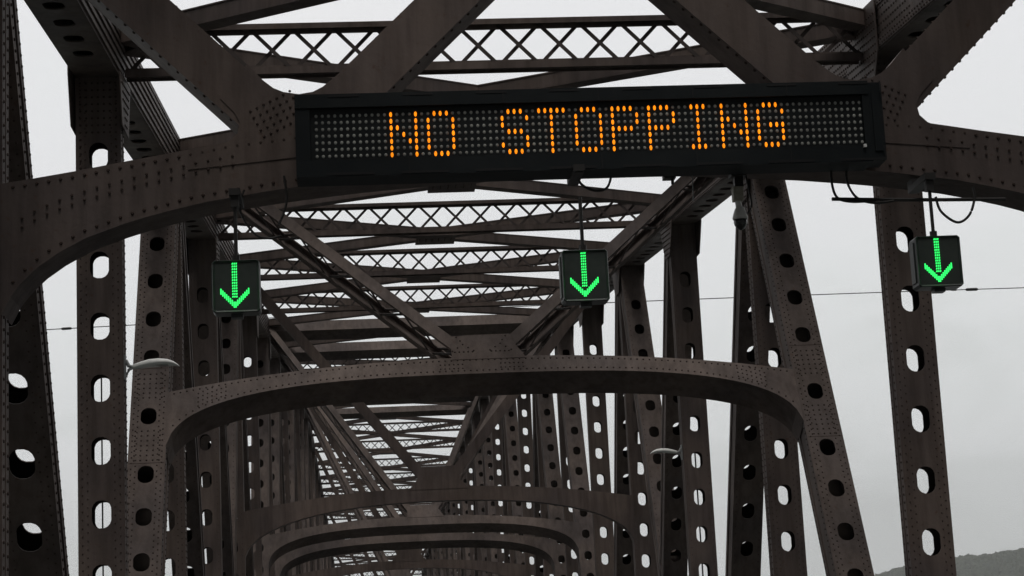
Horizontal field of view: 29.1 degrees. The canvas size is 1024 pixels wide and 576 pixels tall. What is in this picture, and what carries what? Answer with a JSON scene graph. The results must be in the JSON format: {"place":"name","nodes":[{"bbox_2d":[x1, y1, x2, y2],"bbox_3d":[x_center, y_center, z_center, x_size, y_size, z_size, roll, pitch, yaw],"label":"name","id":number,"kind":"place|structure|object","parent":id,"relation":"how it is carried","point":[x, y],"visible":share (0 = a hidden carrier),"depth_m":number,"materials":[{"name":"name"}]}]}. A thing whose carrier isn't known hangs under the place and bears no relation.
{"place":"outdoors","nodes":[
{"label":"outdoors","id":0,"kind":"place"},
{"bbox_2d":[0,0,1023,575],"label":"truss bridge","id":1,"kind":"structure","parent":0,"point":[164,192],"depth_m":33.34,"materials":[{"name":"metal"}]},
{"bbox_2d":[101,378,103,575],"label":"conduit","id":2,"kind":"object","parent":1,"relation":"attached to","point":[102,464],"depth_m":26.57,"materials":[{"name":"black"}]},
{"bbox_2d":[124,354,179,380],"bbox_3d":[-4.842,1.058,26.500,0.737,0.340,0.280,-2,-11,-5],"label":"street lamp","id":3,"kind":"object","parent":1,"relation":"attached to","point":[156,362],"visible":1,"depth_m":26.43,"materials":[{"name":"metal"}]},
{"bbox_2d":[228,188,243,208],"bbox_3d":[-2.455,-0.769,17.555,0.100,0.210,0.560,-2,-11,-5],"label":"rod clamp","id":4,"kind":"object","parent":1,"relation":"attached to","point":[236,197],"visible":1,"depth_m":17.30,"materials":[{"name":"black metal"}]},
{"bbox_2d":[211,207,261,319],"bbox_3d":[-2.416,-0.226,17.220,0.422,0.999,0.215,-2,-11,-5],"label":"lane signal","id":5,"kind":"object","parent":4,"relation":"hanging from","point":[235,287],"visible":1,"depth_m":17.09,"materials":[{"name":"paint"}]},
{"bbox_2d":[239,190,280,239],"bbox_3d":[-2.256,-0.658,17.630,0.375,0.464,0.022,-2,-11,-5],"label":"cable loop","id":6,"kind":"object","parent":1,"relation":"attached to","point":[252,231],"visible":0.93,"depth_m":17.59,"materials":[{"name":"black rubber"}]},
{"bbox_2d":[277,176,287,224],"bbox_3d":[-2.058,-0.785,17.669,0.101,0.456,0.024,-2,-11,-5],"label":"cable loop","id":7,"kind":"object","parent":1,"relation":"hanging from","point":[286,200],"visible":1,"depth_m":17.66,"materials":[{"name":"black rubber"}]},
{"bbox_2d":[567,164,584,185],"bbox_3d":[0.575,-1.041,17.835,0.100,0.120,0.560,-2,-11,-5],"label":"rod clamp","id":8,"kind":"object","parent":1,"relation":"attached to","point":[576,174],"visible":0.93,"depth_m":17.72,"materials":[{"name":"black metal"}]},
{"bbox_2d":[558,197,609,307],"bbox_3d":[0.623,-0.321,17.466,0.422,0.999,0.215,-2,-11,-5],"label":"lane signal","id":9,"kind":"object","parent":1,"relation":"hanging from","point":[583,276],"visible":1,"depth_m":17.34,"materials":[{"name":"green"}]},
{"bbox_2d":[294,81,886,186],"bbox_3d":[0.717,-1.397,17.861,5.320,0.755,0.424,-2,-11,-5],"label":"message sign","id":10,"kind":"object","parent":1,"relation":"attached to","point":[349,139],"visible":1,"depth_m":17.70,"materials":[{"name":"metal"}]},
{"bbox_2d":[578,177,611,191],"bbox_3d":[0.746,-1.005,17.912,0.343,0.279,0.048,-2,-11,-5],"label":"cable loop","id":11,"kind":"object","parent":10,"relation":"hanging from","point":[594,190],"visible":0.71,"depth_m":17.88,"materials":[{"name":"black rubber"}]},
{"bbox_2d":[830,171,875,202],"bbox_3d":[3.122,-0.959,18.076,0.404,0.375,0.036,-3,-11,-1],"label":"cable loop","id":12,"kind":"object","parent":10,"relation":"hanging from","point":[842,200],"visible":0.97,"depth_m":18.05,"materials":[{"name":"black rubber"}]},
{"bbox_2d":[650,445,682,459],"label":"street lamp","id":13,"kind":"object","parent":1,"relation":"attached to","point":[663,450],"visible":1,"depth_m":44.98,"materials":[{"name":"metal"}]},
{"bbox_2d":[662,176,675,184],"bbox_3d":[1.456,-1.049,18.291,0.140,0.182,0.140,-2,-11,-5],"label":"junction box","id":14,"kind":"object","parent":1,"relation":"attached to","point":[670,178],"visible":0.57,"depth_m":18.27,"materials":[{"name":"black metal"}]},
{"bbox_2d":[692,176,693,200],"bbox_3d":[1.665,-0.985,18.192,0.016,0.380,0.012,-2,-11,-5],"label":"hanging wire","id":15,"kind":"object","parent":1,"relation":"hanging from","point":[692,188],"visible":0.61,"depth_m":18.17,"materials":[{"name":"metal"}]},
{"bbox_2d":[694,453,703,575],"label":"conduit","id":16,"kind":"object","parent":1,"relation":"attached to","point":[698,504],"depth_m":45.27,"materials":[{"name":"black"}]},
{"bbox_2d":[728,174,747,229],"bbox_3d":[2.100,-0.815,18.242,0.143,0.576,0.143,-2,-11,-5],"label":"dome camera","id":17,"kind":"object","parent":1,"relation":"attached to","point":[740,217],"visible":0.98,"depth_m":18.20,"materials":[{"name":"black"}]},
{"bbox_2d":[745,174,752,213],"bbox_3d":[2.189,-0.903,18.266,0.062,0.446,0.018,-2,-11,-5],"label":"cable loop","id":18,"kind":"object","parent":1,"relation":"attached to","point":[749,210],"visible":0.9,"depth_m":18.25,"materials":[{"name":"black rubber"}]},
{"bbox_2d":[845,171,893,203],"bbox_3d":[3.274,-0.958,18.059,0.423,0.399,0.086,-4,-11,6],"label":"cable loop","id":19,"kind":"object","parent":1,"relation":"attached to","point":[857,197],"visible":0.96,"depth_m":18.02,"materials":[{"name":"black rubber"}]},
{"bbox_2d":[832,197,1005,201],"bbox_3d":[3.737,-0.816,18.110,1.621,0.082,0.033,-2,-11,-5],"label":"conduit","id":20,"kind":"object","parent":1,"relation":"attached to","point":[933,199],"visible":0.93,"depth_m":18.10,"materials":[{"name":"black metal"}]},
{"bbox_2d":[934,187,975,223],"bbox_3d":[4.077,-0.756,18.093,0.390,0.338,0.024,-2,-11,-5],"label":"cable loop","id":21,"kind":"object","parent":20,"relation":"hanging from","point":[965,218],"visible":1,"depth_m":18.07,"materials":[{"name":"black rubber"}]},
{"bbox_2d":[907,172,935,193],"bbox_3d":[3.753,-0.935,18.052,0.100,0.210,0.560,-2,-11,-5],"label":"rod clamp","id":22,"kind":"object","parent":1,"relation":"attached to","point":[925,181],"visible":1,"depth_m":17.89,"materials":[{"name":"black metal"}]},
{"bbox_2d":[909,191,963,293],"bbox_3d":[3.790,-0.451,17.729,0.422,0.999,0.215,-2,-11,-5],"label":"lane signal","id":23,"kind":"object","parent":22,"relation":"hanging from","point":[936,263],"visible":1,"depth_m":17.60,"materials":[{"name":"green"}]},
{"bbox_2d":[9,0,1023,575],"label":"sky","id":24,"kind":"structure","parent":0,"point":[979,334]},
{"bbox_2d":[47,287,1023,329],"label":"power line","id":25,"kind":"object","parent":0,"point":[966,289],"visible":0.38,"depth_m":154.90,"materials":[{"name":"black metal"}]},
{"bbox_3d":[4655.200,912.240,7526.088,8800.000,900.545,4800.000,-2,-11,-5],"label":"hill","id":26,"kind":"structure","parent":0,"visible":0},
{"bbox_2d":[875,548,1023,575],"bbox_3d":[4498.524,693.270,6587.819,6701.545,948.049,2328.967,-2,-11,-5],"label":"woodland","id":27,"kind":"object","parent":26,"relation":"on","point":[1006,563],"visible":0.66,"depth_m":6705.09,"materials":[{"name":"green plant"}]}
]}

